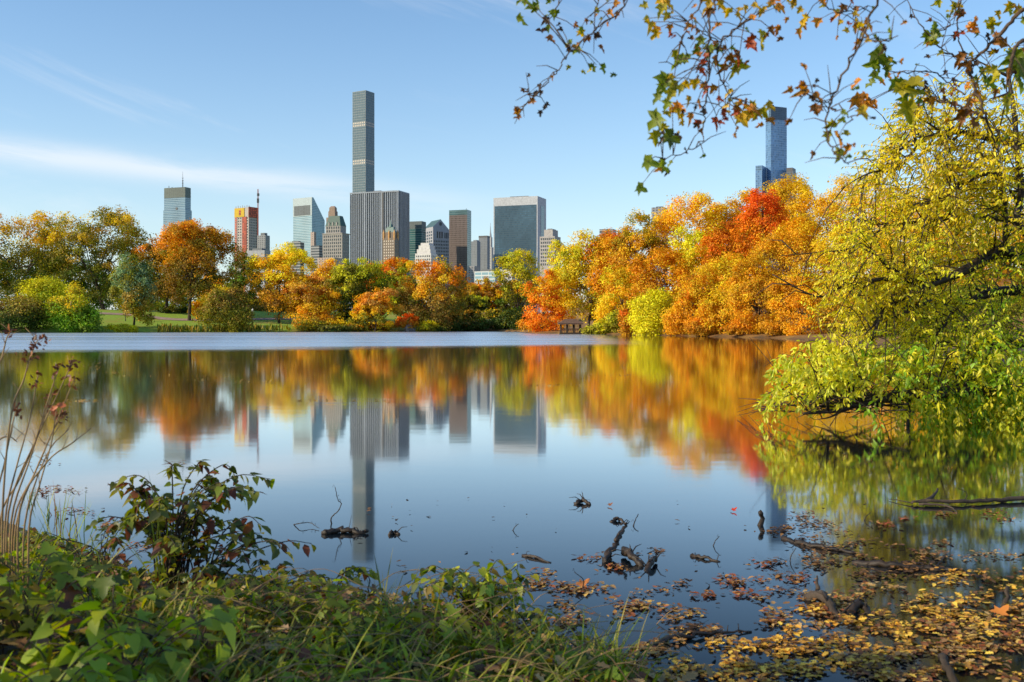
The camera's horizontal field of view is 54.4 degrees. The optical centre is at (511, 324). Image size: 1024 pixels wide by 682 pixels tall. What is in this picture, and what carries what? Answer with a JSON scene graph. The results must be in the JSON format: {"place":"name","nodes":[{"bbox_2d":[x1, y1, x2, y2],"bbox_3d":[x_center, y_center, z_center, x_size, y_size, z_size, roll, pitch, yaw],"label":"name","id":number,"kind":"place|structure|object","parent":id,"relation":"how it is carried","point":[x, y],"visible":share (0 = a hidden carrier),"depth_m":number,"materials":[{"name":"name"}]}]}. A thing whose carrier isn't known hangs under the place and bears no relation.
{"place":"outdoors","nodes":[
{"label":"outdoors","id":0,"kind":"place"},
{"bbox_2d":[0,332,1023,681],"bbox_3d":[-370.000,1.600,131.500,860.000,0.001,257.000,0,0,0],"label":"water","id":1,"kind":"structure","parent":0,"point":[474,464],"depth_m":11.16,"materials":[{"name":"blue liquid"}]},
{"bbox_2d":[157,322,337,331],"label":"reeds","id":2,"kind":"object","parent":1,"relation":"in","point":[165,327],"visible":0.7,"depth_m":213.41,"materials":[{"name":"green plant"}]},
{"bbox_2d":[30,361,1023,681],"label":"floating leaves","id":3,"kind":"object","parent":1,"relation":"on","point":[866,651],"depth_m":5.19,"materials":[{"name":"brown plant"}]},
{"bbox_2d":[804,576,860,617],"bbox_3d":[1.849,1.569,5.771,0.296,0.143,0.711,0,0,0],"label":"driftwood","id":4,"kind":"object","parent":1,"relation":"on","point":[825,599],"visible":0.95,"depth_m":5.61,"materials":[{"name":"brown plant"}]},
{"bbox_2d":[852,554,980,576],"bbox_3d":[2.667,1.579,6.593,0.784,0.099,0.304,0,0,20],"label":"floating log","id":5,"kind":"object","parent":1,"relation":"on","point":[881,563],"visible":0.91,"depth_m":6.54,"materials":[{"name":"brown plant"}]},
{"bbox_2d":[890,488,1023,512],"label":"floating log","id":6,"kind":"object","parent":1,"relation":"on","point":[925,501],"visible":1,"depth_m":8.87,"materials":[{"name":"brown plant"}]},
{"bbox_2d":[0,273,1023,681],"bbox_3d":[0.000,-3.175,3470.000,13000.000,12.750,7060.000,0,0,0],"label":"ground","id":7,"kind":"structure","parent":0,"point":[118,319],"depth_m":201.83,"materials":[{"name":"green plant"}]},
{"bbox_2d":[1,330,50,565],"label":"dry stalk","id":8,"kind":"object","parent":7,"relation":"on","point":[32,346],"visible":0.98,"depth_m":4.76,"materials":[{"name":"brown plant"}]},
{"bbox_2d":[0,292,53,330],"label":"shore shrub","id":9,"kind":"object","parent":7,"relation":"on","point":[17,308],"visible":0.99,"depth_m":197.05,"materials":[{"name":"green plant"}]},
{"bbox_2d":[0,210,76,302],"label":"oak tree","id":10,"kind":"object","parent":7,"relation":"on","point":[7,266],"visible":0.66,"depth_m":241.64,"materials":[{"name":"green plant"}]},
{"bbox_2d":[12,275,67,328],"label":"shore shrub","id":11,"kind":"object","parent":7,"relation":"on","point":[40,287],"visible":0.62,"depth_m":202.27,"materials":[{"name":"green plant"}]},
{"bbox_2d":[5,356,80,582],"bbox_3d":[-2.381,0.809,5.074,0.353,1.299,0.072,0,0,-36],"label":"dry stalk","id":12,"kind":"object","parent":7,"relation":"on","point":[69,366],"visible":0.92,"depth_m":5.04,"materials":[{"name":"beige plant"}]},
{"bbox_2d":[0,548,103,605],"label":"bank plant","id":13,"kind":"object","parent":7,"relation":"on","point":[5,570],"visible":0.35,"depth_m":4.69,"materials":[{"name":"green plant"}]},
{"bbox_2d":[0,541,128,664],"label":"bank plant","id":14,"kind":"object","parent":7,"relation":"on","point":[69,586],"visible":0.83,"depth_m":3.55,"materials":[{"name":"green plant"}]},
{"bbox_2d":[44,280,95,332],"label":"shore shrub","id":15,"kind":"object","parent":7,"relation":"on","point":[69,307],"visible":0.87,"depth_m":199.18,"materials":[{"name":"green plant"}]},
{"bbox_2d":[0,626,157,681],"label":"bank plant","id":16,"kind":"object","parent":7,"relation":"on","point":[92,670],"visible":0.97,"depth_m":2.98,"materials":[{"name":"green plant"}]},
{"bbox_2d":[20,555,138,601],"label":"bank plant","id":17,"kind":"object","parent":7,"relation":"on","point":[90,561],"visible":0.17,"depth_m":5.10,"materials":[{"name":"green plant"}]},
{"bbox_2d":[75,304,104,332],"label":"shore shrub","id":18,"kind":"object","parent":7,"relation":"on","point":[94,318],"visible":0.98,"depth_m":199.58,"materials":[{"name":"green plant"}]},
{"bbox_2d":[31,204,153,308],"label":"oak tree","id":19,"kind":"object","parent":7,"relation":"on","point":[83,238],"visible":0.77,"depth_m":237.87,"materials":[{"name":"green plant"}]},
{"bbox_2d":[12,580,172,647],"bbox_3d":[-1.712,1.204,3.972,0.744,0.305,0.556,0,0,23],"label":"bank plant","id":20,"kind":"object","parent":7,"relation":"on","point":[92,592],"visible":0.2,"depth_m":4.10,"materials":[{"name":"green plant"}]},
{"bbox_2d":[24,517,168,573],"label":"leafy shrub","id":21,"kind":"object","parent":7,"relation":"on","point":[114,541],"visible":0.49,"depth_m":5.64,"materials":[{"name":"green plant"}]},
{"bbox_2d":[17,601,244,681],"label":"bank plant","id":22,"kind":"object","parent":7,"relation":"on","point":[222,620],"visible":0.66,"depth_m":3.31,"materials":[{"name":"green plant"}]},
{"bbox_2d":[106,253,161,326],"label":"willow tree","id":23,"kind":"object","parent":7,"relation":"on","point":[137,273],"visible":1,"depth_m":212.63,"materials":[{"name":"green plant"}]},
{"bbox_2d":[80,598,239,680],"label":"bank plant","id":24,"kind":"object","parent":7,"relation":"on","point":[232,612],"visible":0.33,"depth_m":3.68,"materials":[{"name":"green plant"}]},
{"bbox_2d":[124,219,209,312],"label":"oak tree","id":25,"kind":"object","parent":7,"relation":"on","point":[154,257],"visible":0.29,"depth_m":235.32,"materials":[{"name":"orange plant"}]},
{"bbox_2d":[163,180,191,305],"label":"skyscraper","id":26,"kind":"structure","parent":7,"relation":"on","point":[177,204],"depth_m":2310.22,"materials":[{"name":"grey glass"}]},
{"bbox_2d":[85,459,274,586],"bbox_3d":[-1.841,1.170,5.606,1.023,0.865,0.957,0,0,0],"label":"leafy shrub","id":27,"kind":"object","parent":7,"relation":"on","point":[214,487],"visible":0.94,"depth_m":5.56,"materials":[{"name":"green plant"}]},
{"bbox_2d":[34,599,364,681],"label":"grass tuft","id":28,"kind":"object","parent":7,"relation":"on","point":[233,674],"visible":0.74,"depth_m":3.45,"materials":[{"name":"green plant"}]},
{"bbox_2d":[153,218,246,319],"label":"oak tree","id":29,"kind":"object","parent":7,"relation":"on","point":[197,240],"visible":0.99,"depth_m":227.03,"materials":[{"name":"orange plant"}]},
{"bbox_2d":[190,283,257,331],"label":"shore shrub","id":30,"kind":"object","parent":7,"relation":"on","point":[231,316],"visible":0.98,"depth_m":209.85,"materials":[{"name":"green plant"}]},
{"bbox_2d":[164,516,316,588],"bbox_3d":[-1.499,1.336,5.573,0.763,0.560,0.874,0,0,24],"label":"leafy shrub","id":31,"kind":"object","parent":7,"relation":"on","point":[204,552],"visible":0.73,"depth_m":5.53,"materials":[{"name":"green plant"}]},
{"bbox_2d":[218,251,264,307],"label":"background tree","id":32,"kind":"object","parent":7,"relation":"on","point":[240,279],"visible":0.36,"depth_m":278.40,"materials":[{"name":"green plant"}]},
{"bbox_2d":[234,205,256,291],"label":"unfinished tower","id":33,"kind":"structure","parent":7,"relation":"on","point":[246,227],"depth_m":2109.45,"materials":[{"name":"concrete"}]},
{"bbox_2d":[165,588,347,637],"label":"bank plant","id":34,"kind":"object","parent":7,"relation":"on","point":[277,603],"visible":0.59,"depth_m":4.46,"materials":[{"name":"green plant"}]},
{"bbox_2d":[191,553,339,589],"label":"leafy shrub","id":35,"kind":"object","parent":7,"relation":"on","point":[237,580],"visible":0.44,"depth_m":5.63,"materials":[{"name":"green plant"}]},
{"bbox_2d":[241,241,318,322],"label":"gold tree","id":36,"kind":"object","parent":7,"relation":"on","point":[280,261],"visible":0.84,"depth_m":229.38,"materials":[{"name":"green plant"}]},
{"bbox_2d":[224,646,363,681],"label":"bank plant","id":37,"kind":"object","parent":7,"relation":"on","point":[304,666],"visible":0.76,"depth_m":3.61,"materials":[{"name":"green plant"}]},
{"bbox_2d":[166,617,421,681],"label":"grass tuft","id":38,"kind":"object","parent":7,"relation":"on","point":[341,679],"visible":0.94,"depth_m":3.38,"materials":[{"name":"green plant"}]},
{"bbox_2d":[209,589,394,670],"bbox_3d":[-0.820,1.269,4.186,0.642,0.311,0.898,0,0,18],"label":"grass tuft","id":39,"kind":"object","parent":7,"relation":"on","point":[287,636],"visible":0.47,"depth_m":4.18,"materials":[{"name":"green plant"}]},
{"bbox_2d":[293,197,324,275],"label":"skyscraper","id":40,"kind":"structure","parent":7,"relation":"on","point":[308,218],"depth_m":2364.24,"materials":[{"name":"blue glass"}]},
{"bbox_2d":[230,597,393,661],"bbox_3d":[-0.870,1.350,4.264,0.726,0.280,0.486,0,0,-9],"label":"bank plant","id":41,"kind":"object","parent":7,"relation":"on","point":[338,615],"visible":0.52,"depth_m":4.25,"materials":[{"name":"green plant"}]},
{"bbox_2d":[279,272,347,322],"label":"orange tree","id":42,"kind":"object","parent":7,"relation":"on","point":[315,292],"visible":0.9,"depth_m":226.47,"materials":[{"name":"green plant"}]},
{"bbox_2d":[257,565,377,600],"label":"leafy shrub","id":43,"kind":"object","parent":7,"relation":"on","point":[349,572],"visible":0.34,"depth_m":5.49,"materials":[{"name":"green plant"}]},
{"bbox_2d":[291,312,347,330],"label":"shore shrub","id":44,"kind":"object","parent":7,"relation":"on","point":[308,321],"visible":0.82,"depth_m":222.27,"materials":[{"name":"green plant"}]},
{"bbox_2d":[0,531,655,681],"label":"fine weeds","id":45,"kind":"object","parent":7,"relation":"on","point":[131,592],"visible":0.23,"depth_m":3.94,"materials":[{"name":"green plant"}]},
{"bbox_2d":[323,206,349,303],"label":"hotel building","id":46,"kind":"structure","parent":7,"relation":"on","point":[335,239],"depth_m":1508.34,"materials":[{"name":"stone"}]},
{"bbox_2d":[0,525,673,681],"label":"undergrowth","id":47,"kind":"object","parent":7,"relation":"on","point":[159,603],"visible":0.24,"depth_m":4.24,"materials":[{"name":"green plant"}]},
{"bbox_2d":[314,256,394,322],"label":"green tree","id":48,"kind":"object","parent":7,"relation":"on","point":[353,276],"visible":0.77,"depth_m":228.68,"materials":[{"name":"green plant"}]},
{"bbox_2d":[352,90,373,192],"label":"skyscraper","id":49,"kind":"structure","parent":7,"relation":"on","point":[363,141],"depth_m":1958.88,"materials":[{"name":"concrete"}]},
{"bbox_2d":[353,109,364,191],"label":"window","id":50,"kind":"structure","parent":49,"relation":"in","point":[357,141],"depth_m":1958.70,"materials":[{"name":"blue glass"}]},
{"bbox_2d":[0,533,753,681],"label":"leaf litter","id":51,"kind":"object","parent":7,"relation":"on","point":[478,669],"visible":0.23,"depth_m":4.24,"materials":[{"name":"plant"}]},
{"bbox_2d":[347,287,406,331],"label":"orange tree","id":52,"kind":"object","parent":7,"relation":"on","point":[373,306],"visible":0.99,"depth_m":220.63,"materials":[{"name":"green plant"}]},
{"bbox_2d":[350,190,409,310],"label":"skyscraper","id":53,"kind":"structure","parent":7,"relation":"on","point":[373,214],"depth_m":1667.51,"materials":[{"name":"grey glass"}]},
{"bbox_2d":[383,220,398,282],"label":"hotel building","id":54,"kind":"structure","parent":7,"relation":"on","point":[390,241],"depth_m":1455.01,"materials":[{"name":"beige stone"}]},
{"bbox_2d":[309,606,477,662],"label":"bank plant","id":55,"kind":"object","parent":7,"relation":"on","point":[416,616],"visible":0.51,"depth_m":4.24,"materials":[{"name":"green plant"}]},
{"bbox_2d":[410,221,425,277],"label":"office building","id":56,"kind":"structure","parent":7,"relation":"on","point":[417,233],"depth_m":1754.67,"materials":[{"name":"teal glass"}]},
{"bbox_2d":[351,657,485,681],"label":"bank plant","id":57,"kind":"object","parent":7,"relation":"on","point":[397,665],"visible":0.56,"depth_m":3.77,"materials":[{"name":"green plant"}]},
{"bbox_2d":[139,559,708,681],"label":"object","id":58,"kind":"object","parent":7,"relation":"on","point":[258,658],"visible":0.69,"depth_m":4.13,"materials":[{"name":"green plant"}]},
{"bbox_2d":[393,255,473,331],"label":"orange tree","id":59,"kind":"object","parent":7,"relation":"on","point":[438,300],"visible":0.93,"depth_m":230.16,"materials":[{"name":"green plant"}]},
{"bbox_2d":[426,219,448,289],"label":"skyscraper","id":60,"kind":"structure","parent":7,"relation":"on","point":[437,233],"depth_m":1909.23,"materials":[{"name":"grey stone"}]},
{"bbox_2d":[371,602,513,657],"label":"bank plant","id":61,"kind":"object","parent":7,"relation":"on","point":[457,634],"visible":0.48,"depth_m":4.39,"materials":[{"name":"green plant"}]},
{"bbox_2d":[449,208,470,293],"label":"skyscraper","id":62,"kind":"structure","parent":7,"relation":"on","point":[459,237],"depth_m":1805.80,"materials":[{"name":"brown metal"}]},
{"bbox_2d":[334,628,609,681],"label":"grass tuft","id":63,"kind":"object","parent":7,"relation":"on","point":[431,680],"visible":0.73,"depth_m":3.80,"materials":[{"name":"green plant"}]},
{"bbox_2d":[403,559,541,629],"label":"bramble","id":64,"kind":"object","parent":7,"relation":"on","point":[484,589],"visible":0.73,"depth_m":4.79,"materials":[{"name":"green plant"}]},
{"bbox_2d":[387,575,566,670],"bbox_3d":[-0.208,1.322,4.234,0.803,0.324,0.847,0,0,34],"label":"grass tuft","id":65,"kind":"object","parent":7,"relation":"on","point":[477,645],"visible":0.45,"depth_m":4.22,"materials":[{"name":"green plant"}]},
{"bbox_2d":[460,276,507,308],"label":"background tree","id":66,"kind":"object","parent":7,"relation":"on","point":[476,289],"visible":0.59,"depth_m":286.85,"materials":[{"name":"orange plant"}]},
{"bbox_2d":[447,644,553,681],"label":"bank plant","id":67,"kind":"object","parent":7,"relation":"on","point":[464,648],"visible":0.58,"depth_m":4.03,"materials":[{"name":"green plant"}]},
{"bbox_2d":[416,581,600,670],"bbox_3d":[0.014,1.315,4.306,0.973,0.384,0.873,0,0,0],"label":"grass tuft","id":68,"kind":"object","parent":7,"relation":"on","point":[538,637],"visible":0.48,"depth_m":4.34,"materials":[{"name":"green plant"}]},
{"bbox_2d":[489,248,544,319],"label":"yellow tree","id":69,"kind":"object","parent":7,"relation":"on","point":[504,261],"visible":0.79,"depth_m":242.97,"materials":[{"name":"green plant"}]},
{"bbox_2d":[493,196,545,312],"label":"skyscraper","id":70,"kind":"structure","parent":7,"relation":"on","point":[519,222],"depth_m":1764.12,"materials":[{"name":"glass"}]},
{"bbox_2d":[516,268,566,331],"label":"autumn tree","id":71,"kind":"object","parent":7,"relation":"on","point":[548,302],"visible":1,"depth_m":182.02,"materials":[{"name":"orange plant"}]},
{"bbox_2d":[482,605,602,656],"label":"bramble","id":72,"kind":"object","parent":7,"relation":"on","point":[520,614],"visible":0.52,"depth_m":4.62,"materials":[{"name":"green plant"}]},
{"bbox_2d":[540,229,560,312],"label":"apartment building","id":73,"kind":"structure","parent":7,"relation":"on","point":[548,237],"depth_m":1506.72,"materials":[{"name":"beige stone"}]},
{"bbox_2d":[490,654,628,681],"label":"bank plant","id":74,"kind":"object","parent":7,"relation":"on","point":[616,675],"visible":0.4,"depth_m":4.08,"materials":[{"name":"green plant"}]},
{"bbox_2d":[541,239,584,329],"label":"autumn tree","id":75,"kind":"object","parent":7,"relation":"on","point":[552,248],"visible":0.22,"depth_m":195.35,"materials":[{"name":"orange plant"}]},
{"bbox_2d":[554,228,619,325],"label":"autumn tree","id":76,"kind":"object","parent":7,"relation":"on","point":[577,264],"visible":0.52,"depth_m":189.08,"materials":[{"name":"yellow plant"}]},
{"bbox_2d":[537,603,655,681],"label":"grass tuft","id":77,"kind":"object","parent":7,"relation":"on","point":[605,659],"visible":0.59,"depth_m":4.37,"materials":[{"name":"green plant"}]},
{"bbox_2d":[581,225,641,307],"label":"autumn tree","id":78,"kind":"object","parent":7,"relation":"on","point":[597,273],"visible":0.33,"depth_m":186.62,"materials":[{"name":"orange plant"}]},
{"bbox_2d":[591,263,656,330],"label":"autumn tree","id":79,"kind":"object","parent":7,"relation":"on","point":[606,302],"visible":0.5,"depth_m":174.81,"materials":[{"name":"yellow plant"}]},
{"bbox_2d":[591,207,673,298],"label":"autumn tree","id":80,"kind":"object","parent":7,"relation":"on","point":[650,238],"visible":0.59,"depth_m":183.89,"materials":[{"name":"orange plant"}]},
{"bbox_2d":[625,286,675,334],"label":"shore shrub","id":81,"kind":"object","parent":7,"relation":"on","point":[646,309],"visible":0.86,"depth_m":150.49,"materials":[{"name":"yellow plant"}]},
{"bbox_2d":[620,245,697,328],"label":"autumn tree","id":82,"kind":"object","parent":7,"relation":"on","point":[647,277],"visible":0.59,"depth_m":166.83,"materials":[{"name":"orange plant"}]},
{"bbox_2d":[642,190,733,271],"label":"autumn tree","id":83,"kind":"object","parent":7,"relation":"on","point":[696,203],"visible":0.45,"depth_m":186.27,"materials":[{"name":"orange plant"}]},
{"bbox_2d":[660,266,721,334],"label":"autumn tree","id":84,"kind":"object","parent":7,"relation":"on","point":[690,292],"visible":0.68,"depth_m":142.13,"materials":[{"name":"orange plant"}]},
{"bbox_2d":[663,223,725,301],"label":"autumn tree","id":85,"kind":"object","parent":7,"relation":"on","point":[688,245],"visible":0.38,"depth_m":168.88,"materials":[{"name":"yellow plant"}]},
{"bbox_2d":[681,316,723,335],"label":"shore shrub","id":86,"kind":"object","parent":7,"relation":"on","point":[693,325],"visible":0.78,"depth_m":136.72,"materials":[{"name":"orange plant"}]},
{"bbox_2d":[679,252,755,319],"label":"autumn tree","id":87,"kind":"object","parent":7,"relation":"on","point":[724,270],"visible":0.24,"depth_m":148.64,"materials":[{"name":"orange plant"}]},
{"bbox_2d":[693,220,755,286],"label":"autumn tree","id":88,"kind":"object","parent":7,"relation":"on","point":[741,244],"visible":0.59,"depth_m":162.05,"materials":[{"name":"orange plant"}]},
{"bbox_2d":[694,278,754,333],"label":"autumn tree","id":89,"kind":"object","parent":7,"relation":"on","point":[710,306],"visible":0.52,"depth_m":135.31,"materials":[{"name":"orange plant"}]},
{"bbox_2d":[693,186,761,274],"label":"autumn tree","id":90,"kind":"object","parent":7,"relation":"on","point":[731,214],"visible":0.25,"depth_m":190.71,"materials":[{"name":"orange plant"}]},
{"bbox_2d":[719,250,794,333],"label":"autumn tree","id":91,"kind":"object","parent":7,"relation":"on","point":[742,288],"visible":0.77,"depth_m":128.15,"materials":[{"name":"orange plant"}]},
{"bbox_2d":[725,188,792,307],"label":"autumn tree","id":92,"kind":"object","parent":7,"relation":"on","point":[773,208],"visible":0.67,"depth_m":170.75,"materials":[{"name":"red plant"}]},
{"bbox_2d":[513,0,1023,195],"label":"plane tree","id":93,"kind":"object","parent":7,"relation":"on","point":[905,88],"visible":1,"depth_m":3.83,"materials":[{"name":"green plant"}]},
{"bbox_2d":[766,105,786,277],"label":"skyscraper","id":94,"kind":"structure","parent":7,"relation":"on","point":[776,150],"depth_m":1706.48,"materials":[{"name":"blue glass"}]},
{"bbox_2d":[745,172,813,277],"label":"autumn tree","id":95,"kind":"object","parent":7,"relation":"on","point":[784,190],"visible":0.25,"depth_m":189.78,"materials":[{"name":"orange plant"}]},
{"bbox_2d":[744,210,839,319],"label":"autumn tree","id":96,"kind":"object","parent":7,"relation":"on","point":[775,249],"visible":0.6,"depth_m":148.66,"materials":[{"name":"orange plant"}]},
{"bbox_2d":[762,265,832,335],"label":"autumn tree","id":97,"kind":"object","parent":7,"relation":"on","point":[789,303],"visible":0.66,"depth_m":117.11,"materials":[{"name":"orange plant"}]},
{"bbox_2d":[781,173,867,280],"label":"autumn tree","id":98,"kind":"object","parent":7,"relation":"on","point":[820,209],"visible":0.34,"depth_m":178.47,"materials":[{"name":"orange plant"}]},
{"bbox_2d":[807,218,903,321],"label":"autumn tree","id":99,"kind":"object","parent":7,"relation":"on","point":[817,249],"visible":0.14,"depth_m":127.54,"materials":[{"name":"orange plant"}]},
{"bbox_2d":[805,289,908,336],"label":"autumn tree","id":100,"kind":"object","parent":7,"relation":"on","point":[826,311],"visible":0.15,"depth_m":97.83,"materials":[{"name":"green plant"}]},
{"bbox_2d":[824,169,927,273],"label":"autumn tree","id":101,"kind":"object","parent":7,"relation":"on","point":[856,204],"visible":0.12,"depth_m":165.17,"materials":[{"name":"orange plant"}]},
{"bbox_2d":[738,316,1023,435],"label":"overhanging bush","id":102,"kind":"object","parent":7,"relation":"on","point":[981,396],"visible":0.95,"depth_m":15.70,"materials":[{"name":"green plant"}]},
{"bbox_2d":[756,42,1023,405],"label":"leaning tree","id":103,"kind":"object","parent":7,"relation":"on","point":[888,282],"visible":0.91,"depth_m":16.20,"materials":[{"name":"yellow plant"}]},
{"bbox_2d":[881,220,993,326],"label":"autumn tree","id":104,"kind":"object","parent":7,"relation":"on","point":[958,279],"visible":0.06,"depth_m":98.78,"materials":[{"name":"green plant"}]},
{"bbox_2d":[887,279,1023,341],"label":"autumn tree","id":105,"kind":"object","parent":7,"relation":"on","point":[1011,308],"visible":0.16,"depth_m":68.84,"materials":[{"name":"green plant"}]},
{"bbox_2d":[0,0,1023,309],"label":"sky","id":106,"kind":"structure","parent":0,"point":[111,103],"materials":[{"name":"blue"}]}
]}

